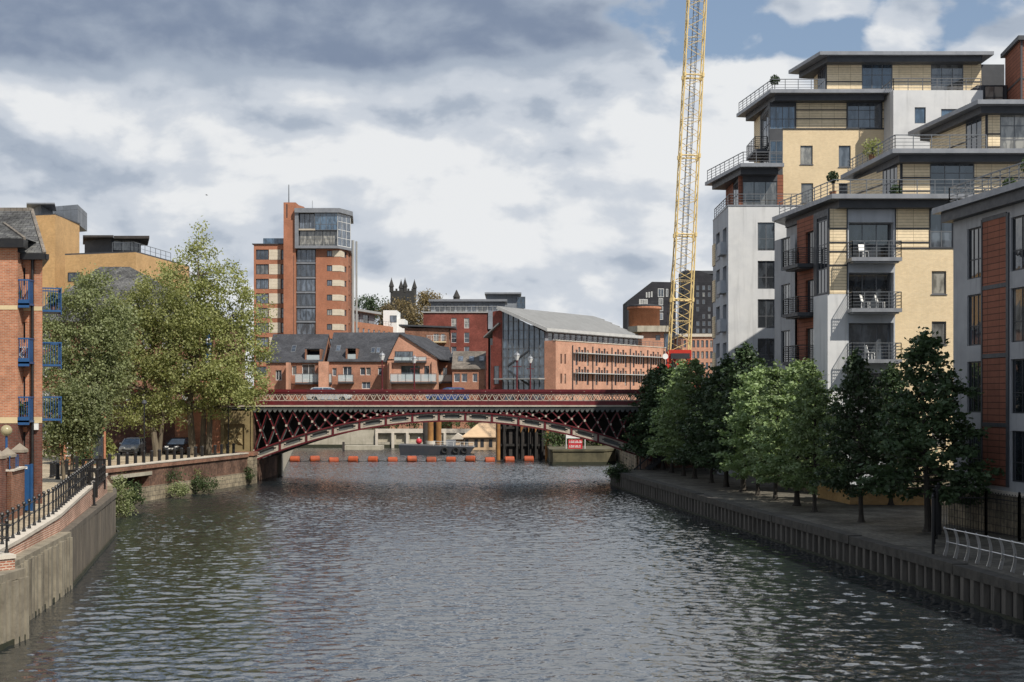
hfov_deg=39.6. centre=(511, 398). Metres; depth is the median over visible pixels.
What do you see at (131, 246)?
window
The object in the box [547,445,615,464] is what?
stone pier
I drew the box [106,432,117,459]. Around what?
garden shrub
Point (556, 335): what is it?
window
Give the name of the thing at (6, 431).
globe lamp
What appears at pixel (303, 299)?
window
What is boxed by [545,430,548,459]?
steel pile
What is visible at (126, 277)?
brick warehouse
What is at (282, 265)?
window
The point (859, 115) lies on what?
window
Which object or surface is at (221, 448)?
bollard
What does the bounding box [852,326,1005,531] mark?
quay tree
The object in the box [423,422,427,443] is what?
steel pile
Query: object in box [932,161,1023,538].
apartment block
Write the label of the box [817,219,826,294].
window
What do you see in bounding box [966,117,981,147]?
window
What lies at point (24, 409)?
potted plant
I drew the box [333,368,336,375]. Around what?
window
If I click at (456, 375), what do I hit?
window
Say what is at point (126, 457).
bollard
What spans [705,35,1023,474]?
apartment block
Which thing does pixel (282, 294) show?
window
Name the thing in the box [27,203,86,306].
office block
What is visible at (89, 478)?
steel screen
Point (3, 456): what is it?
gate pier
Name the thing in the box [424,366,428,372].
window
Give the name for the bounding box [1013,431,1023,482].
window
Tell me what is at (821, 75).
window
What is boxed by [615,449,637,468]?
river wall
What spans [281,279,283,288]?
window
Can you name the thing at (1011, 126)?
window
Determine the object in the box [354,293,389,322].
distant tree
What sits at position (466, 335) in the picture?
window
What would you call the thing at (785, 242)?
window
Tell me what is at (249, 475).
river shrub
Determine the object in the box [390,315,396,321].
window
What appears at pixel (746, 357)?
quay tree
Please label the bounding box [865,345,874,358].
balcony chair
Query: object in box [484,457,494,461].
boom float
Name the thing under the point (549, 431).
ground
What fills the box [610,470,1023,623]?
quay wall
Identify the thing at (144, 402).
lamp column
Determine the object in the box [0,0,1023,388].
sky
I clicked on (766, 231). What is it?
window
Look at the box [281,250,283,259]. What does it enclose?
window
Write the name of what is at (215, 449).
bollard
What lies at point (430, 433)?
steel pile
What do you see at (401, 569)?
water
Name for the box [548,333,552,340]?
window
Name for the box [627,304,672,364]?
drum building
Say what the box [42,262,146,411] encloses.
willow tree
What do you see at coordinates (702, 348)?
mill building
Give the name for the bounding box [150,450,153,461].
bollard
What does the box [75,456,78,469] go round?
bollard
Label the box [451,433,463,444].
site hut
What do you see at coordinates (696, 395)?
quay tree
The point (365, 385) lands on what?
window
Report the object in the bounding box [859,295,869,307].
balcony chair
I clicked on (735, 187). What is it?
window
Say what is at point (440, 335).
balcony flats
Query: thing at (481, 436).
site hut
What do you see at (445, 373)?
lean to house
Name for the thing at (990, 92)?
window
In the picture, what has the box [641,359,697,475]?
quay tree
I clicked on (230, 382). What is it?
poplar tree
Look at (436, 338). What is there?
window
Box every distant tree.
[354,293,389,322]
[375,302,397,324]
[381,296,426,324]
[407,288,446,313]
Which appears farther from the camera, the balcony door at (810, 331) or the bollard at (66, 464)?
the balcony door at (810, 331)
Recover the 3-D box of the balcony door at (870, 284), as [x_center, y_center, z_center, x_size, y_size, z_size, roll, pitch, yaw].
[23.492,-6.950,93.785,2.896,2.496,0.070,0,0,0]
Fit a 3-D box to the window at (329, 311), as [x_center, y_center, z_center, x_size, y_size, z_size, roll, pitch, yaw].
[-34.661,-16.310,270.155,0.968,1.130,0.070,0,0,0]
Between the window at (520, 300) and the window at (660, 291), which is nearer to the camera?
the window at (520, 300)
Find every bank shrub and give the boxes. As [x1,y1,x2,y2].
[372,423,413,428]
[396,423,421,428]
[441,422,480,428]
[540,431,573,445]
[576,438,601,445]
[602,458,633,482]
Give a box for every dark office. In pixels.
[623,282,675,365]
[679,270,712,333]
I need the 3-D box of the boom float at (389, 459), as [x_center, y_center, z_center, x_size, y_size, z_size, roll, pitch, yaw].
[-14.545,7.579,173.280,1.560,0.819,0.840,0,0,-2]
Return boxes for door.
[93,431,103,463]
[808,231,812,262]
[808,280,812,311]
[808,328,812,360]
[849,224,889,257]
[849,274,889,308]
[849,324,889,358]
[849,374,888,407]
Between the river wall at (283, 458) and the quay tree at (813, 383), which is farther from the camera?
the river wall at (283, 458)
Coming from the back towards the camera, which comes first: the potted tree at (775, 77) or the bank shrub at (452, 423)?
the bank shrub at (452, 423)
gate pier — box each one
[0,451,6,522]
[2,447,16,509]
[11,443,27,510]
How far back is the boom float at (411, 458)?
172.41 m
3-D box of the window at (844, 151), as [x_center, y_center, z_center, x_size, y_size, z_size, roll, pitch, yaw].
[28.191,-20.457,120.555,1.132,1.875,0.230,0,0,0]
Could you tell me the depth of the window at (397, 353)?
233.93 m
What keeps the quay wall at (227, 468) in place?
on the ground at (48, 482)
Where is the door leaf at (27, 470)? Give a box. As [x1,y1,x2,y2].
[25,465,29,509]
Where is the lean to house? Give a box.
[436,346,452,427]
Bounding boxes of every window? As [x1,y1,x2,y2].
[23,268,24,285]
[23,322,24,342]
[23,377,24,400]
[42,391,49,405]
[68,272,79,281]
[113,240,138,251]
[256,250,268,259]
[256,264,268,273]
[256,279,268,288]
[256,293,268,303]
[256,308,268,317]
[256,323,268,332]
[256,337,268,346]
[256,366,265,374]
[276,370,281,379]
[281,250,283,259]
[281,264,283,273]
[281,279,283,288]
[281,293,283,303]
[281,308,283,317]
[281,323,283,332]
[292,366,296,374]
[297,249,315,261]
[297,264,315,276]
[297,279,315,291]
[297,293,315,305]
[297,308,315,320]
[297,323,315,333]
[299,213,313,228]
[299,231,336,245]
[302,364,314,372]
[314,213,336,229]
[327,251,331,256]
[327,265,331,270]
[327,280,331,285]
[327,295,331,300]
[327,309,331,314]
[327,324,331,329]
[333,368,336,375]
[337,213,350,247]
[343,367,351,373]
[360,367,364,374]
[362,382,369,388]
[363,315,368,322]
[366,367,370,374]
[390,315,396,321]
[395,351,412,360]
[401,366,419,372]
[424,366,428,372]
[434,334,438,340]
[436,304,443,311]
[446,304,453,311]
[451,318,456,327]
[451,333,456,342]
[454,373,459,381]
[457,304,464,311]
[462,373,466,381]
[464,318,468,327]
[464,333,468,342]
[468,304,475,311]
[473,373,476,381]
[478,304,485,311]
[489,304,496,310]
[494,366,498,383]
[517,297,524,308]
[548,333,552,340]
[554,333,558,339]
[639,299,647,303]
[658,289,663,296]
[664,333,672,364]
[733,181,737,204]
[743,181,776,204]
[758,223,774,250]
[758,261,774,288]
[758,299,774,327]
[758,339,774,366]
[762,110,768,148]
[762,143,768,162]
[770,106,794,128]
[770,141,782,162]
[782,237,789,266]
[782,284,789,314]
[782,330,789,361]
[800,146,813,164]
[801,183,812,203]
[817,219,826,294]
[818,67,824,88]
[838,146,851,167]
[839,184,847,193]
[847,103,880,127]
[862,65,891,88]
[883,166,896,193]
[915,108,924,122]
[930,164,973,193]
[930,209,952,246]
[931,65,962,89]
[931,271,946,294]
[932,322,946,344]
[941,109,955,115]
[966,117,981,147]
[969,227,980,278]
[969,294,980,345]
[969,361,980,412]
[969,429,980,471]
[984,86,1003,98]
[1000,115,1023,147]
[1013,215,1023,270]
[1013,287,1023,341]
[1013,359,1023,412]
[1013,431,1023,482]
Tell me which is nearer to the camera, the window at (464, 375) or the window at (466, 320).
the window at (464, 375)
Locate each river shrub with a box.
[110,470,139,516]
[123,479,146,508]
[165,479,193,497]
[191,472,222,493]
[243,465,254,481]
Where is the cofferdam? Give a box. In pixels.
[500,424,544,458]
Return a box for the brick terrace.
[354,308,407,331]
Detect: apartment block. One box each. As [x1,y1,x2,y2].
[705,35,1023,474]
[772,99,1023,493]
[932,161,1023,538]
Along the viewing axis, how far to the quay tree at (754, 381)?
92.43 m
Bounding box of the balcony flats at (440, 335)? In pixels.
[399,324,456,356]
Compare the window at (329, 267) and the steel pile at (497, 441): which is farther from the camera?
the window at (329, 267)
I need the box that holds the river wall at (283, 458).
[278,450,292,473]
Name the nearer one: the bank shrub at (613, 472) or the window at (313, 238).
the bank shrub at (613, 472)
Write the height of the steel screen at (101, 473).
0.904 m
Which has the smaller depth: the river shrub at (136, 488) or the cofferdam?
the river shrub at (136, 488)
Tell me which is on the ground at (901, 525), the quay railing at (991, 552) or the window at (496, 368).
the quay railing at (991, 552)
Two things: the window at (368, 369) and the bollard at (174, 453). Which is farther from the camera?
the window at (368, 369)
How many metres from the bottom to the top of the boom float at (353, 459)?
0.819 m
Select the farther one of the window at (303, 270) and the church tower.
the church tower
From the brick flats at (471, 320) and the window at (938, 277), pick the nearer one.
the window at (938, 277)
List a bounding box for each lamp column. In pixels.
[142,400,146,462]
[227,401,228,443]
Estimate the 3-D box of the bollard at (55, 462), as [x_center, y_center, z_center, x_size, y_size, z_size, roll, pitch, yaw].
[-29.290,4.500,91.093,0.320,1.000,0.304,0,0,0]
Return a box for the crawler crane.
[655,0,706,386]
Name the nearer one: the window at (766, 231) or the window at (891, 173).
the window at (891, 173)
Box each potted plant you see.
[20,402,30,416]
[48,293,59,309]
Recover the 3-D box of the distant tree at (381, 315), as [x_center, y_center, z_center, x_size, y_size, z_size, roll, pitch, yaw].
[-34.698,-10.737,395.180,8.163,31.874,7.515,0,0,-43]
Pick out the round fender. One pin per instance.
(418, 440)
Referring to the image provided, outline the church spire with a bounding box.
[453,290,459,298]
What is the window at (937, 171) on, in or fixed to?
in the apartment block at (826, 275)
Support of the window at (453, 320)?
in the brick flats at (471, 320)
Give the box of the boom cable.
[301,460,529,461]
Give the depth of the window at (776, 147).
120.54 m
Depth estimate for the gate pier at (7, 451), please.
60.29 m
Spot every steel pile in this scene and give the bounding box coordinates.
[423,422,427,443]
[426,422,434,443]
[433,422,435,442]
[436,422,440,444]
[496,424,499,459]
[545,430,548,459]
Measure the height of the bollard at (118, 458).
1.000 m
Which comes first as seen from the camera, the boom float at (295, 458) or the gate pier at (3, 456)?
the gate pier at (3, 456)
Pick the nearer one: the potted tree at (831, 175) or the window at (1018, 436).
the window at (1018, 436)
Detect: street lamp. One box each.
[378,351,386,399]
[410,355,417,399]
[513,352,520,399]
[526,355,533,399]
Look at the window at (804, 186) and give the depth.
120.62 m
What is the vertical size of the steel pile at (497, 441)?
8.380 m
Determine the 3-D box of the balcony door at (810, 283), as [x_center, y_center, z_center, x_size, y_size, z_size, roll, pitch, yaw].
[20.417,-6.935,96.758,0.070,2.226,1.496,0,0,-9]
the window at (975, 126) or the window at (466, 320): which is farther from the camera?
the window at (466, 320)
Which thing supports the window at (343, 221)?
in the tower block at (304, 274)
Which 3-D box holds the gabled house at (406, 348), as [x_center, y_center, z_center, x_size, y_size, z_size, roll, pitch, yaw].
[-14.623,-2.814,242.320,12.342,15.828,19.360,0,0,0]
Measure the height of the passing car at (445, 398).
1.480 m
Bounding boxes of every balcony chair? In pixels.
[858,244,868,256]
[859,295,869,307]
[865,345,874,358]
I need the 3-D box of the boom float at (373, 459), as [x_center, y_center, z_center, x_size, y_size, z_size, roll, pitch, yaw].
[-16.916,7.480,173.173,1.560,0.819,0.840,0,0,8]
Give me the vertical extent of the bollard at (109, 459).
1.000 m
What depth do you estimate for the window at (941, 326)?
93.12 m
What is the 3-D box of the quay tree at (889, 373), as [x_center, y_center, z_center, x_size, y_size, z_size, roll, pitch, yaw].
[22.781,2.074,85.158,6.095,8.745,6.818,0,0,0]
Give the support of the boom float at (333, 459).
on the water
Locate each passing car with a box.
[306,387,351,399]
[425,387,468,399]
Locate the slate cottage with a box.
[452,351,486,428]
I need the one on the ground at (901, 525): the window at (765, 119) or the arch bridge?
the arch bridge
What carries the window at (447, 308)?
in the brick flats at (471, 320)
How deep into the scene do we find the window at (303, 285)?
270.31 m
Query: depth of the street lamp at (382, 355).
131.14 m
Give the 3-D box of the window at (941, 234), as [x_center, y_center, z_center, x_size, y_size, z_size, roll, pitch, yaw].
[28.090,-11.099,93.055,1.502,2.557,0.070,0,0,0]
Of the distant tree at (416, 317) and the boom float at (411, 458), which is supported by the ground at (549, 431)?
the distant tree at (416, 317)
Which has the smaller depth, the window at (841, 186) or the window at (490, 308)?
the window at (841, 186)
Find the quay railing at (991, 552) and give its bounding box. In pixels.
[943,527,1023,574]
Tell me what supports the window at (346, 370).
in the gabled house at (354, 360)
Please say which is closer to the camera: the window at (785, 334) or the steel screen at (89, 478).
the steel screen at (89, 478)
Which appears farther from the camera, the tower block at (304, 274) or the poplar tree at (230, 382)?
the tower block at (304, 274)
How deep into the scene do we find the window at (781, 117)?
120.51 m
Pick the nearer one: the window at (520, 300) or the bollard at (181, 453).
the bollard at (181, 453)
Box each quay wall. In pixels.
[0,473,117,649]
[94,451,257,502]
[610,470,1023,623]
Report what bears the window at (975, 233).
in the apartment block at (988, 292)
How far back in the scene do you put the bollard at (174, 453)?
113.60 m
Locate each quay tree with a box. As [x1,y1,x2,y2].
[618,368,664,468]
[622,362,669,469]
[640,361,694,472]
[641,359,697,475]
[647,357,708,478]
[670,372,736,482]
[676,352,753,486]
[694,342,768,491]
[711,364,781,495]
[739,358,857,505]
[740,359,811,499]
[773,358,862,511]
[809,347,907,521]
[851,361,947,504]
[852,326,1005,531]
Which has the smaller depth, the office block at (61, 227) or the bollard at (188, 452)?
the bollard at (188, 452)
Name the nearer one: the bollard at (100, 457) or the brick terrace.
the bollard at (100, 457)
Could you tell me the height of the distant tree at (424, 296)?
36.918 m
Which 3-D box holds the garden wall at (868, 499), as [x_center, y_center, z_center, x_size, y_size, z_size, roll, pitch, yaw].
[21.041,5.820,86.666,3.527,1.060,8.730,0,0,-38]
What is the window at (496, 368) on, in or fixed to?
in the glass gable building at (569, 351)
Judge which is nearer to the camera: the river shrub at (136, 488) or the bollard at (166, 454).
the river shrub at (136, 488)
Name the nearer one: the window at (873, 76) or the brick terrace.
the window at (873, 76)
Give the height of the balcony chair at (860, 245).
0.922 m
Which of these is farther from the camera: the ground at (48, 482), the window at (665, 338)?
the window at (665, 338)
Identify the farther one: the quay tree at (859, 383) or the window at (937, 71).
the window at (937, 71)
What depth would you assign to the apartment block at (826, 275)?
93.78 m
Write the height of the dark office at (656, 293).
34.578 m
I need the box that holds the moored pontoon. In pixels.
[342,442,383,449]
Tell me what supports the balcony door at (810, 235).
in the apartment block at (826, 275)
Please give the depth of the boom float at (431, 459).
172.42 m
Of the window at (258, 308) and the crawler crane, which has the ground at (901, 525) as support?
the crawler crane
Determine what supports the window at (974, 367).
in the apartment block at (988, 292)
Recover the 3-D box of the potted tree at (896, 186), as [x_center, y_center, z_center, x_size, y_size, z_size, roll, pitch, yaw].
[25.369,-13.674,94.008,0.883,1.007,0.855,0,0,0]
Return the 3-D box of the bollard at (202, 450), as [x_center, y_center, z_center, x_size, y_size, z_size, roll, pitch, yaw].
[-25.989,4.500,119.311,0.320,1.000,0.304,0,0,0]
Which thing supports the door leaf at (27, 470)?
in the blue gate at (29, 482)
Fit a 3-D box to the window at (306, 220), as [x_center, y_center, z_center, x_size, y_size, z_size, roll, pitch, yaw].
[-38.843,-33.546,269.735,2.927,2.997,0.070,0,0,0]
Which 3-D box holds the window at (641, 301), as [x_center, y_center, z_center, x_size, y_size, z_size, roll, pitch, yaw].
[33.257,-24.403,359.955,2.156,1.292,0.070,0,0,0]
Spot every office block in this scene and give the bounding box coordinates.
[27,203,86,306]
[65,235,189,289]
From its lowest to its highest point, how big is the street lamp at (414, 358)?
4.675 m
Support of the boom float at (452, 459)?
on the water
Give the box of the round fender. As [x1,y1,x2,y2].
[416,437,421,443]
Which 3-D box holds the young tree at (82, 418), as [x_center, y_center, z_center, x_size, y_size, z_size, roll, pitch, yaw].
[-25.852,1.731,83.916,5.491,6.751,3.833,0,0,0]
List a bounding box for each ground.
[0,449,229,541]
[364,428,590,444]
[626,468,1023,578]
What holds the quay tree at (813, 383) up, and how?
on the ground at (901, 525)
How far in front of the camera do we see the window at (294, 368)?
240.24 m
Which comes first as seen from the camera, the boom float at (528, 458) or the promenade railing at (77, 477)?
the promenade railing at (77, 477)
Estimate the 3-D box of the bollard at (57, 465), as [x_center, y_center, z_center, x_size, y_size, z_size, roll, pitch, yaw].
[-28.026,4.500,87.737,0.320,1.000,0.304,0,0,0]
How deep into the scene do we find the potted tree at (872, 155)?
99.85 m
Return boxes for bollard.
[49,462,53,477]
[53,461,56,475]
[55,463,59,478]
[64,459,68,474]
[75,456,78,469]
[98,454,102,466]
[107,454,111,465]
[116,453,119,464]
[125,452,128,463]
[133,451,136,462]
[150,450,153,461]
[157,449,160,460]
[165,449,168,459]
[172,448,175,458]
[180,448,182,458]
[187,447,189,457]
[194,446,196,456]
[200,446,203,456]
[213,445,216,454]
[220,444,222,454]
[226,444,228,453]
[232,443,234,452]
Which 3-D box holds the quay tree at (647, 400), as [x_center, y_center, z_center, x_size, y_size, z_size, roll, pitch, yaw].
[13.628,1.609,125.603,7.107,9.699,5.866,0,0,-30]
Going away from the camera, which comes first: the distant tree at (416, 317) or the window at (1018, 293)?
the window at (1018, 293)
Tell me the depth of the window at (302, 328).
270.31 m
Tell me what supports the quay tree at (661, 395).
on the ground at (901, 525)
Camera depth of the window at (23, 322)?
67.63 m
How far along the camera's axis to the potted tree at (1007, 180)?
67.84 m
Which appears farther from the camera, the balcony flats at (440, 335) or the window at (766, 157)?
the balcony flats at (440, 335)
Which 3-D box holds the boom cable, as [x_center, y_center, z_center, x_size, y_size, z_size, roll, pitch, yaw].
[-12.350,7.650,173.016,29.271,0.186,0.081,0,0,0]
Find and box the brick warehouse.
[42,267,246,448]
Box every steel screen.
[67,470,97,497]
[82,459,105,488]
[96,464,105,485]
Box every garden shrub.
[67,445,97,465]
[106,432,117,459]
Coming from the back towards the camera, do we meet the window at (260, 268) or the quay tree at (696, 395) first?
the window at (260, 268)
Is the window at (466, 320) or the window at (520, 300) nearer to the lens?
the window at (466, 320)
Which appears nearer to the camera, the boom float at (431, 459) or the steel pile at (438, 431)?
the boom float at (431, 459)
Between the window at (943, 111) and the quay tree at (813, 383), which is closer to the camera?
the quay tree at (813, 383)
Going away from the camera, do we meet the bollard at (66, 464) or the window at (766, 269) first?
the bollard at (66, 464)
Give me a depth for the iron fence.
65.11 m
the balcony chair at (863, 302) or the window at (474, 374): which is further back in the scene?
the window at (474, 374)
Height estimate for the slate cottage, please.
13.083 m
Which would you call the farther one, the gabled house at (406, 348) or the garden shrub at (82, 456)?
the gabled house at (406, 348)
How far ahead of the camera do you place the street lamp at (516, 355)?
131.15 m
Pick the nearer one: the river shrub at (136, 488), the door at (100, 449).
the river shrub at (136, 488)
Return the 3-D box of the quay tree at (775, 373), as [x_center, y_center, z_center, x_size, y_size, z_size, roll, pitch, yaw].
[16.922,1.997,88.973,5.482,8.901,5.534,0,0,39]
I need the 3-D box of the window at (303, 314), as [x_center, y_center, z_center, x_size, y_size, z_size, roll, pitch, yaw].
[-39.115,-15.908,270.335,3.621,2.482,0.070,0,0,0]
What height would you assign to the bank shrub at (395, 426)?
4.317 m
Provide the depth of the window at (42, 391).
140.17 m
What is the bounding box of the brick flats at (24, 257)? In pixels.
[0,208,61,503]
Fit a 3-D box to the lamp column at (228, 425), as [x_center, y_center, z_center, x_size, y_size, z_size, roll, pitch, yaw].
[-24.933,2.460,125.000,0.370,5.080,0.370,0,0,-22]
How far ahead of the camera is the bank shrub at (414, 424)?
228.13 m
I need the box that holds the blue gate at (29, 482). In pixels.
[25,464,32,510]
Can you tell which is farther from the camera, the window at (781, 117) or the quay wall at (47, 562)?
the window at (781, 117)
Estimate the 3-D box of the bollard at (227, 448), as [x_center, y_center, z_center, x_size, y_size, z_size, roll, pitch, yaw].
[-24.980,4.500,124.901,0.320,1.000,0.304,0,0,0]
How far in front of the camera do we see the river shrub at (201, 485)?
114.33 m
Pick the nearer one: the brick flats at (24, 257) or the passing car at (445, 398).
the brick flats at (24, 257)
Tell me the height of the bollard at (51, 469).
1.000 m
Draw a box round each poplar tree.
[93,266,211,456]
[147,216,280,454]
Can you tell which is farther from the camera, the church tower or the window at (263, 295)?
the church tower
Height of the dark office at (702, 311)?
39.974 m
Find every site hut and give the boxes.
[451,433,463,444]
[462,423,495,449]
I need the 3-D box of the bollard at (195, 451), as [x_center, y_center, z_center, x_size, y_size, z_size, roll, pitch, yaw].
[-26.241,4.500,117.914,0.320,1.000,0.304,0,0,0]
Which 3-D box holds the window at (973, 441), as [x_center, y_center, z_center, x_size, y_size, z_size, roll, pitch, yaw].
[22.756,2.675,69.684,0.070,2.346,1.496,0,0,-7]
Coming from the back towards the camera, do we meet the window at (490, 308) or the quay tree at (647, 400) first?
the window at (490, 308)
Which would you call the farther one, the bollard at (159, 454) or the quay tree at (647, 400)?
the quay tree at (647, 400)
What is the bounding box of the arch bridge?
[51,389,707,480]
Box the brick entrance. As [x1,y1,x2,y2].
[60,410,105,464]
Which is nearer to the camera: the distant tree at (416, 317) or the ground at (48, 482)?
the ground at (48, 482)
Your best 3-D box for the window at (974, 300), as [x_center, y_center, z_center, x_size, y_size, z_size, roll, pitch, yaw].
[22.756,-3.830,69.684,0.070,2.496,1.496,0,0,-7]
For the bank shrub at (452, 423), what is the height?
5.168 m
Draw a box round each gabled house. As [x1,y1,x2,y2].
[265,334,331,399]
[327,332,404,428]
[385,333,452,428]
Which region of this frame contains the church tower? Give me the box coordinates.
[387,278,416,324]
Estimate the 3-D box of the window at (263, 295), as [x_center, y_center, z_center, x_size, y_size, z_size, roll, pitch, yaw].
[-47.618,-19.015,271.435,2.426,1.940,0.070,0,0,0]
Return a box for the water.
[0,448,1023,681]
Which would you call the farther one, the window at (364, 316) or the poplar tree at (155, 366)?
the window at (364, 316)
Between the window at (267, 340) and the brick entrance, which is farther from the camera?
the window at (267, 340)
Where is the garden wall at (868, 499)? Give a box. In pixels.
[818,483,923,504]
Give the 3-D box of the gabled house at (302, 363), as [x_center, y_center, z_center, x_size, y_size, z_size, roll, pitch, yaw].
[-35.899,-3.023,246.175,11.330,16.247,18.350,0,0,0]
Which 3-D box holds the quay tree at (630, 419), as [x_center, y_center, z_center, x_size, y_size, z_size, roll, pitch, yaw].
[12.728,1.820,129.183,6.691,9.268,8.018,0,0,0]
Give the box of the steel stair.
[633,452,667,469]
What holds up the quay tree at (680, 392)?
on the ground at (901, 525)
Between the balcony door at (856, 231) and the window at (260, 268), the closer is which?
the balcony door at (856, 231)
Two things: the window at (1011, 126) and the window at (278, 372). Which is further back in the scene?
the window at (278, 372)
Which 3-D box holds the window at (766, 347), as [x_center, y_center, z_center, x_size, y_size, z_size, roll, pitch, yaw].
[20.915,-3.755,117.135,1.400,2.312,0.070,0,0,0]
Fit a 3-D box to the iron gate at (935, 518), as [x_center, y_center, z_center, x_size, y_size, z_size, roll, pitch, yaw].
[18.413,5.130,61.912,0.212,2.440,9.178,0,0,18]
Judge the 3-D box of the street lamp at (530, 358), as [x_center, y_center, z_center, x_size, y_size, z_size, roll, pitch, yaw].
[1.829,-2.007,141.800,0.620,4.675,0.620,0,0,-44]
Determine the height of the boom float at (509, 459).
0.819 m
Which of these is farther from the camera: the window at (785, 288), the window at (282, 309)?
the window at (282, 309)
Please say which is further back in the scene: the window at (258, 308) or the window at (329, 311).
the window at (258, 308)
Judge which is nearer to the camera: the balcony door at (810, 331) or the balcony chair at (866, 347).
the balcony chair at (866, 347)
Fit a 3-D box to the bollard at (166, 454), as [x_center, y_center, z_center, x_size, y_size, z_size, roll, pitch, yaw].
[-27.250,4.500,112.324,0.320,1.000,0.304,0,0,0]
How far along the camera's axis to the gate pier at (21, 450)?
63.77 m
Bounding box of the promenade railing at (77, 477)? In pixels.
[0,459,93,552]
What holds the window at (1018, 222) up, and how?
in the apartment block at (988, 292)
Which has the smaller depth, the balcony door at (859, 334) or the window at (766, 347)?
the balcony door at (859, 334)
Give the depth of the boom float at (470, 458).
172.78 m
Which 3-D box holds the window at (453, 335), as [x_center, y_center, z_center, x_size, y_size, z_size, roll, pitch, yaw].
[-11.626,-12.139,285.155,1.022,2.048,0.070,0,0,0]
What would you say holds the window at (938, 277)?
in the apartment block at (826, 275)
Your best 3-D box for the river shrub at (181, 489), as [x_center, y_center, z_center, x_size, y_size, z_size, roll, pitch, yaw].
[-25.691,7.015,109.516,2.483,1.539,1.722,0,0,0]
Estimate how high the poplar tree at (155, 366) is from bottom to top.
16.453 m
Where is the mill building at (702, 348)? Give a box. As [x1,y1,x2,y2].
[673,334,712,378]
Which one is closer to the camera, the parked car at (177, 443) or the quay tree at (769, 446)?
the quay tree at (769, 446)
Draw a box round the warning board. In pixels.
[566,435,584,448]
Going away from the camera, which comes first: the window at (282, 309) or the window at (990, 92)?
the window at (990, 92)
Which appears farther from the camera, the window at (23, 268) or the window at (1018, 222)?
the window at (23, 268)
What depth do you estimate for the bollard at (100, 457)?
101.03 m
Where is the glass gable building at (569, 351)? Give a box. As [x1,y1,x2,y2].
[483,306,665,399]
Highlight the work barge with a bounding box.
[399,440,474,453]
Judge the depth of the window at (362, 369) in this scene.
239.25 m
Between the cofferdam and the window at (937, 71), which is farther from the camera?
the cofferdam
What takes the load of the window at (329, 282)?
in the tower block at (304, 274)
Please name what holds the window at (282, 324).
in the tower block at (304, 274)
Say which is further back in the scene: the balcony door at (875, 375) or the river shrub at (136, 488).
the river shrub at (136, 488)
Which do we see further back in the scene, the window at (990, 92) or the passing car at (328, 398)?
the passing car at (328, 398)
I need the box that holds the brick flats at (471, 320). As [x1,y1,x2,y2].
[422,292,524,399]
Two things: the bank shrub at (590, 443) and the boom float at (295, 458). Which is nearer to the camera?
the boom float at (295, 458)
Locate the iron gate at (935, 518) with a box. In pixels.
[931,482,939,553]
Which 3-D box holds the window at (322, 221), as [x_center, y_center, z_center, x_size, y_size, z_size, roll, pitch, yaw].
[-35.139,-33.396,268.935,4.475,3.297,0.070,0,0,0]
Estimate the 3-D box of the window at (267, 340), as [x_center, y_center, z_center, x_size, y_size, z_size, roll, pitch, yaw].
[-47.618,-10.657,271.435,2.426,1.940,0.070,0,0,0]
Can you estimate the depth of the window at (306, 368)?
240.24 m
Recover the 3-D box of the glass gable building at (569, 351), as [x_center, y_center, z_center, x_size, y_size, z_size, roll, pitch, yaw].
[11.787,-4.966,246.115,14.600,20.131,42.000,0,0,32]
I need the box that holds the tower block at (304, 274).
[252,185,357,399]
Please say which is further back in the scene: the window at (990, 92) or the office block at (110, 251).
the office block at (110, 251)
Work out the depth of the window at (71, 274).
154.66 m
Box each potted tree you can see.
[770,74,780,88]
[826,170,838,193]
[861,137,882,159]
[889,184,901,193]
[1002,178,1015,185]
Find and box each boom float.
[289,456,300,461]
[308,456,320,461]
[328,457,338,461]
[348,456,358,461]
[368,456,378,461]
[387,457,397,461]
[405,456,417,461]
[425,457,437,461]
[446,457,456,461]
[464,456,475,461]
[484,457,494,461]
[503,456,514,461]
[522,456,534,461]
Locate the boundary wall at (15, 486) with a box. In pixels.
[6,454,26,520]
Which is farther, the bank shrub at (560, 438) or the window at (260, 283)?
the window at (260, 283)
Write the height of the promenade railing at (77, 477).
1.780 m
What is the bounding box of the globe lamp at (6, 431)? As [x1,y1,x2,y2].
[1,425,11,448]
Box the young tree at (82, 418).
[42,370,120,482]
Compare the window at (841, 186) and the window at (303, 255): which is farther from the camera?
the window at (303, 255)
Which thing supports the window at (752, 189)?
in the apartment block at (843, 110)
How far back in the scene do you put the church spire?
439.33 m
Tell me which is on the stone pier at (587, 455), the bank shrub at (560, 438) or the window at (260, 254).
the bank shrub at (560, 438)
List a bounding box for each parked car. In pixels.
[119,437,145,454]
[163,437,188,454]
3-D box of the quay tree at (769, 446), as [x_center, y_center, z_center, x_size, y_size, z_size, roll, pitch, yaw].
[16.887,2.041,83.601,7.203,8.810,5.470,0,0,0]
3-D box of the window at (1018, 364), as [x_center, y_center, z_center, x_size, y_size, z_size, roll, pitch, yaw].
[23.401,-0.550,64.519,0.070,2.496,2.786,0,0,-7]
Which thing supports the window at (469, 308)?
in the brick flats at (471, 320)
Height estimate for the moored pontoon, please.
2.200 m
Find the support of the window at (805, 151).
in the apartment block at (843, 110)
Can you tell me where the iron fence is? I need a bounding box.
[940,488,1023,540]
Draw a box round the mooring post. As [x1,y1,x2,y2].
[92,482,96,505]
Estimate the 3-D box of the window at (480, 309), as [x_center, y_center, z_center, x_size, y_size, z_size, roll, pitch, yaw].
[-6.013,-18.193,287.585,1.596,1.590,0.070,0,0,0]

